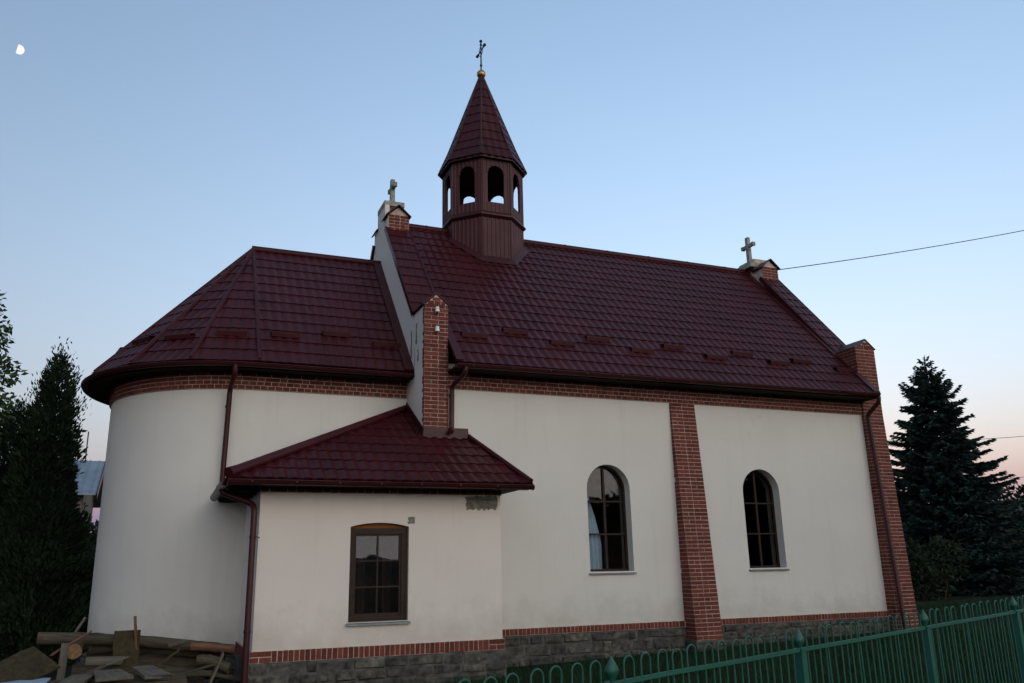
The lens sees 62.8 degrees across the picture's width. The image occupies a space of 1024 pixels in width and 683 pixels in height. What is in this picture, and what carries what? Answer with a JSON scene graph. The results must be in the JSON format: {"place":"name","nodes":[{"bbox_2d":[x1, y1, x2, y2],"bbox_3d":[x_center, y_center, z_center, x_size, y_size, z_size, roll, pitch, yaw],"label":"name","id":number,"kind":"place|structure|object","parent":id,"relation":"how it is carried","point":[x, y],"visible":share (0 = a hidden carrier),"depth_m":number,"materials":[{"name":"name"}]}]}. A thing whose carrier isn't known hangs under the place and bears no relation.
{"place":"outdoors","nodes":[
{"label":"outdoors","id":0,"kind":"place"},
{"bbox_2d":[0,0,1023,532],"label":"sky","id":1,"kind":"structure","parent":0,"point":[147,146],"materials":[{"name":"blue"}]},
{"bbox_2d":[16,44,24,53],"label":"moon","id":2,"kind":"object","parent":1,"relation":"in","point":[20,49],"visible":1,"depth_m":3458.85,"materials":[{"name":"grey"}]},
{"bbox_2d":[42,569,1023,682],"bbox_3d":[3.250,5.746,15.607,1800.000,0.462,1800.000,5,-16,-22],"label":"ground","id":3,"kind":"structure","parent":0,"point":[950,599],"depth_m":13.79,"materials":[{"name":"green plant"}]},
{"bbox_2d":[0,396,24,615],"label":"thuja tree","id":4,"kind":"object","parent":3,"relation":"on","point":[3,465],"visible":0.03,"depth_m":18.36,"materials":[{"name":"green plant"}]},
{"bbox_2d":[0,290,28,444],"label":"leafy tree","id":5,"kind":"object","parent":3,"relation":"on","point":[5,367],"visible":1,"depth_m":16.62,"materials":[{"name":"green plant"}]},
{"bbox_2d":[0,337,95,666],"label":"thuja tree","id":6,"kind":"object","parent":3,"relation":"on","point":[45,569],"visible":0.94,"depth_m":17.02,"materials":[{"name":"green plant"}]},
{"bbox_2d":[1,431,104,533],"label":"house","id":7,"kind":"structure","parent":3,"relation":"on","point":[90,483],"depth_m":36.33,"materials":[{"name":"metal"}]},
{"bbox_2d":[84,560,93,631],"bbox_3d":[-12.175,7.144,22.723,3.452,2.987,2.776,1,-15,-7],"label":"shrub","id":8,"kind":"object","parent":3,"relation":"on","point":[90,579],"depth_m":22.28,"materials":[{"name":"green plant"}]},
{"bbox_2d":[80,516,98,561],"bbox_3d":[-13.647,8.169,27.621,3.821,5.162,3.127,-2,-15,1],"label":"shrub","id":9,"kind":"object","parent":3,"relation":"on","point":[94,536],"visible":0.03,"depth_m":27.63,"materials":[{"name":"green plant"}]},
{"bbox_2d":[81,664,106,673],"bbox_3d":[-5.485,4.245,10.616,0.674,0.065,0.041,-20,-3,-31],"label":"stick","id":10,"kind":"object","parent":3,"relation":"on","point":[96,668],"visible":0.46,"depth_m":10.71,"materials":[{"name":"brown wood"}]},
{"bbox_2d":[111,630,140,675],"bbox_3d":[-5.234,4.256,11.377,0.339,0.673,0.076,7,-32,-28],"label":"slab","id":11,"kind":"object","parent":3,"relation":"on","point":[123,643],"depth_m":11.38,"materials":[{"name":"brown wood"}]},
{"bbox_2d":[85,656,124,664],"bbox_3d":[-5.421,4.251,11.179,0.480,0.106,0.077,8,-17,-21],"label":"board","id":12,"kind":"object","parent":11,"relation":"on","point":[98,660],"visible":0.91,"depth_m":11.14,"materials":[{"name":"grey wood"}]},
{"bbox_2d":[88,656,128,670],"bbox_3d":[-5.309,4.246,11.053,0.514,0.026,0.037,-18,-11,-14],"label":"stick","id":13,"kind":"object","parent":11,"relation":"on","point":[116,661],"visible":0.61,"depth_m":11.07,"materials":[{"name":"grey wood"}]},
{"bbox_2d":[134,616,136,649],"bbox_3d":[-5.153,4.051,11.505,0.036,0.561,0.054,-7,-14,-8],"label":"stick","id":14,"kind":"object","parent":11,"relation":"on","point":[135,628],"visible":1,"depth_m":11.51,"materials":[{"name":"brown wood"}]},
{"bbox_2d":[71,663,204,682],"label":"log","id":15,"kind":"object","parent":3,"relation":"on","point":[78,669],"visible":0.27,"depth_m":11.79,"materials":[{"name":"brown wood"}]},
{"bbox_2d":[138,655,213,669],"bbox_3d":[-4.994,4.633,12.073,1.366,0.246,0.232,7,-17,-23],"label":"log","id":16,"kind":"object","parent":15,"relation":"on","point":[175,661],"visible":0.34,"depth_m":12.05,"materials":[{"name":"brown wood"}]},
{"bbox_2d":[90,645,226,659],"bbox_3d":[-5.035,4.435,12.022,1.818,0.206,0.176,11,-19,-23],"label":"log","id":17,"kind":"object","parent":16,"relation":"on","point":[97,649],"visible":0.46,"depth_m":11.95,"materials":[{"name":"brown wood"}]},
{"bbox_2d":[77,662,220,678],"bbox_3d":[-5.360,4.873,12.466,2.014,0.305,0.298,8,-18,-22],"label":"log","id":18,"kind":"object","parent":3,"relation":"on","point":[81,663],"visible":0.02,"depth_m":12.64,"materials":[{"name":"brown wood"}]},
{"bbox_2d":[86,646,166,656],"bbox_3d":[-5.420,4.699,12.655,1.817,0.276,0.254,9,-18,-22],"label":"log","id":19,"kind":"object","parent":18,"relation":"on","point":[88,652],"visible":0.07,"depth_m":12.29,"materials":[{"name":"brown wood"}]},
{"bbox_2d":[68,640,89,658],"bbox_3d":[-6.059,4.282,11.735,0.210,0.248,1.414,5,-16,-21],"label":"log","id":20,"kind":"object","parent":19,"relation":"on","point":[76,649],"visible":0.73,"depth_m":11.13,"materials":[{"name":"brown wood"}]},
{"bbox_2d":[56,643,69,679],"bbox_3d":[-5.905,4.255,11.023,0.095,0.558,0.100,7,-17,-21],"label":"board","id":21,"kind":"object","parent":20,"relation":"on","point":[63,659],"visible":0.87,"depth_m":11.01,"materials":[{"name":"grey wood"}]},
{"bbox_2d":[50,630,92,655],"bbox_3d":[-5.919,4.050,11.273,0.569,0.037,0.023,-29,-37,-43],"label":"stick","id":22,"kind":"object","parent":20,"relation":"on","point":[59,649],"visible":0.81,"depth_m":11.30,"materials":[{"name":"brown wood"}]},
{"bbox_2d":[75,617,86,631],"bbox_3d":[-6.074,4.018,11.747,0.036,0.344,0.120,33,-25,-11],"label":"board","id":23,"kind":"object","parent":20,"relation":"on","point":[80,624],"visible":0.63,"depth_m":11.73,"materials":[{"name":"grey wood"}]},
{"bbox_2d":[36,632,233,654],"bbox_3d":[-5.236,4.229,11.787,2.559,0.215,0.198,11,-19,-22],"label":"log","id":24,"kind":"object","parent":20,"relation":"on","point":[89,639],"visible":0.7,"depth_m":11.58,"materials":[{"name":"brown wood"}]},
{"bbox_2d":[186,670,240,682],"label":"log","id":25,"kind":"object","parent":3,"relation":"on","point":[219,675],"visible":0.82,"depth_m":11.74,"materials":[{"name":"brown wood"}]},
{"bbox_2d":[196,654,231,673],"bbox_3d":[-4.196,4.519,11.790,0.491,0.213,0.185,12,-17,-6],"label":"log","id":26,"kind":"object","parent":25,"relation":"on","point":[209,659],"visible":0.92,"depth_m":11.74,"materials":[{"name":"brown wood"}]},
{"bbox_2d":[190,641,234,653],"bbox_3d":[-4.247,4.337,11.899,0.600,0.138,0.140,9,-17,-14],"label":"log","id":27,"kind":"object","parent":26,"relation":"on","point":[210,647],"visible":0.99,"depth_m":11.86,"materials":[{"name":"brown wood"}]},
{"bbox_2d":[168,639,187,646],"bbox_3d":[-4.707,4.251,11.840,0.279,0.043,0.030,-7,15,-36],"label":"stick","id":28,"kind":"object","parent":27,"relation":"on","point":[175,643],"visible":1,"depth_m":11.82,"materials":[{"name":"grey wood"}]},
{"bbox_2d":[209,652,223,682],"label":"stick","id":29,"kind":"object","parent":26,"relation":"on","point":[216,668],"visible":1,"depth_m":11.70,"materials":[{"name":"grey wood"}]},
{"bbox_2d":[80,40,919,682],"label":"church","id":30,"kind":"structure","parent":3,"relation":"on","point":[480,436],"depth_m":15.59,"materials":[{"name":"white paint"}]},
{"bbox_2d":[346,523,410,625],"bbox_3d":[-2.025,3.519,12.751,0.970,1.489,0.175,5,-16,-22],"label":"window","id":31,"kind":"structure","parent":30,"relation":"in","point":[373,529],"depth_m":12.78,"materials":[{"name":"brown wood"}]},
{"bbox_2d":[587,466,636,574],"bbox_3d":[1.794,3.334,15.786,0.968,2.011,0.295,5,-16,-22],"label":"window","id":32,"kind":"structure","parent":30,"relation":"in","point":[601,468],"depth_m":15.90,"materials":[{"name":"brown wood"}]},
{"bbox_2d":[744,470,789,570],"bbox_3d":[5.063,3.622,17.091,0.961,2.011,0.295,5,-16,-22],"label":"window","id":33,"kind":"structure","parent":30,"relation":"in","point":[755,503],"depth_m":17.21,"materials":[{"name":"brown wood"}]},
{"bbox_2d":[458,595,1023,682],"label":"metal fence","id":34,"kind":"object","parent":3,"relation":"on","point":[801,663],"visible":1,"depth_m":6.86,"materials":[{"name":"green metal"}]},
{"bbox_2d":[905,535,969,600],"bbox_3d":[14.554,8.071,29.328,2.921,2.506,2.057,5,-16,-22],"label":"shrub","id":35,"kind":"object","parent":3,"relation":"on","point":[925,573],"visible":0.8,"depth_m":28.91,"materials":[{"name":"green plant"}]},
{"bbox_2d":[887,356,1023,595],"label":"spruce tree","id":36,"kind":"object","parent":3,"relation":"on","point":[939,481],"visible":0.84,"depth_m":34.23,"materials":[{"name":"green plant"}]},
{"bbox_2d":[993,480,1023,545],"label":"garden tree","id":37,"kind":"object","parent":3,"relation":"on","point":[1017,495],"visible":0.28,"depth_m":41.15,"materials":[{"name":"green plant"}]},
{"bbox_3d":[-4.345,4.546,10.543,0.206,0.480,0.231,5,-16,-22],"label":"block","id":38,"kind":"object","parent":3,"relation":"on","visible":0},
{"bbox_2d":[47,673,185,682],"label":"beam","id":39,"kind":"structure","parent":38,"relation":"on","point":[173,677],"depth_m":10.44,"materials":[{"name":"brown wood"}]},
{"bbox_2d":[3,678,50,682],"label":"tarp","id":40,"kind":"object","parent":39,"relation":"on","point":[43,680],"visible":1,"depth_m":9.87,"materials":[{"name":"blue plastic"}]},
{"bbox_2d":[0,646,60,682],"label":"board","id":41,"kind":"object","parent":40,"relation":"on","point":[33,663],"visible":0.94,"depth_m":10.37,"materials":[{"name":"brown wood"}]},
{"bbox_2d":[59,674,94,682],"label":"board","id":42,"kind":"object","parent":39,"relation":"on","point":[81,678],"visible":0.91,"depth_m":10.03,"materials":[{"name":"grey wood"}]},
{"bbox_2d":[93,669,133,681],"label":"board","id":43,"kind":"object","parent":42,"relation":"on","point":[110,675],"visible":0.98,"depth_m":9.99,"materials":[{"name":"grey wood"}]},
{"bbox_2d":[132,665,171,678],"bbox_3d":[-4.497,4.103,10.422,0.303,0.044,1.034,9,-17,-33],"label":"board","id":44,"kind":"object","parent":39,"relation":"on","point":[149,672],"visible":1,"depth_m":10.24,"materials":[{"name":"grey wood"}]},
{"bbox_3d":[-5.433,4.293,9.536,0.206,0.480,0.231,5,-16,-22],"label":"block","id":45,"kind":"object","parent":3,"relation":"on","visible":0},
{"bbox_2d":[128,679,186,682],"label":"beam","id":46,"kind":"structure","parent":45,"relation":"on","point":[175,681],"depth_m":10.10,"materials":[{"name":"wood"}]},
{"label":"utility pole","id":47,"kind":"object","parent":3,"relation":"on","visible":0},
{"bbox_2d":[780,230,1023,269],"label":"power line","id":48,"kind":"object","parent":47,"relation":"attached to","point":[898,252],"visible":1,"depth_m":24.14,"materials":[{"name":"black metal"}]},
{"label":"log","id":49,"kind":"object","parent":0,"visible":0},
{"bbox_2d":[155,646,181,667],"bbox_3d":[-4.685,4.310,11.387,0.492,0.051,0.035,-35,-7,-46],"label":"stick","id":50,"kind":"object","parent":49,"relation":"on","point":[159,664],"visible":0.8,"depth_m":11.38,"materials":[{"name":"brown wood"}]},
{"bbox_2d":[178,664,215,673],"bbox_3d":[-4.348,4.488,11.449,0.603,0.030,0.039,-12,11,-15],"label":"stick","id":51,"kind":"object","parent":49,"relation":"on","point":[196,669],"visible":0.7,"depth_m":11.45,"materials":[{"name":"brown wood"}]}
]}

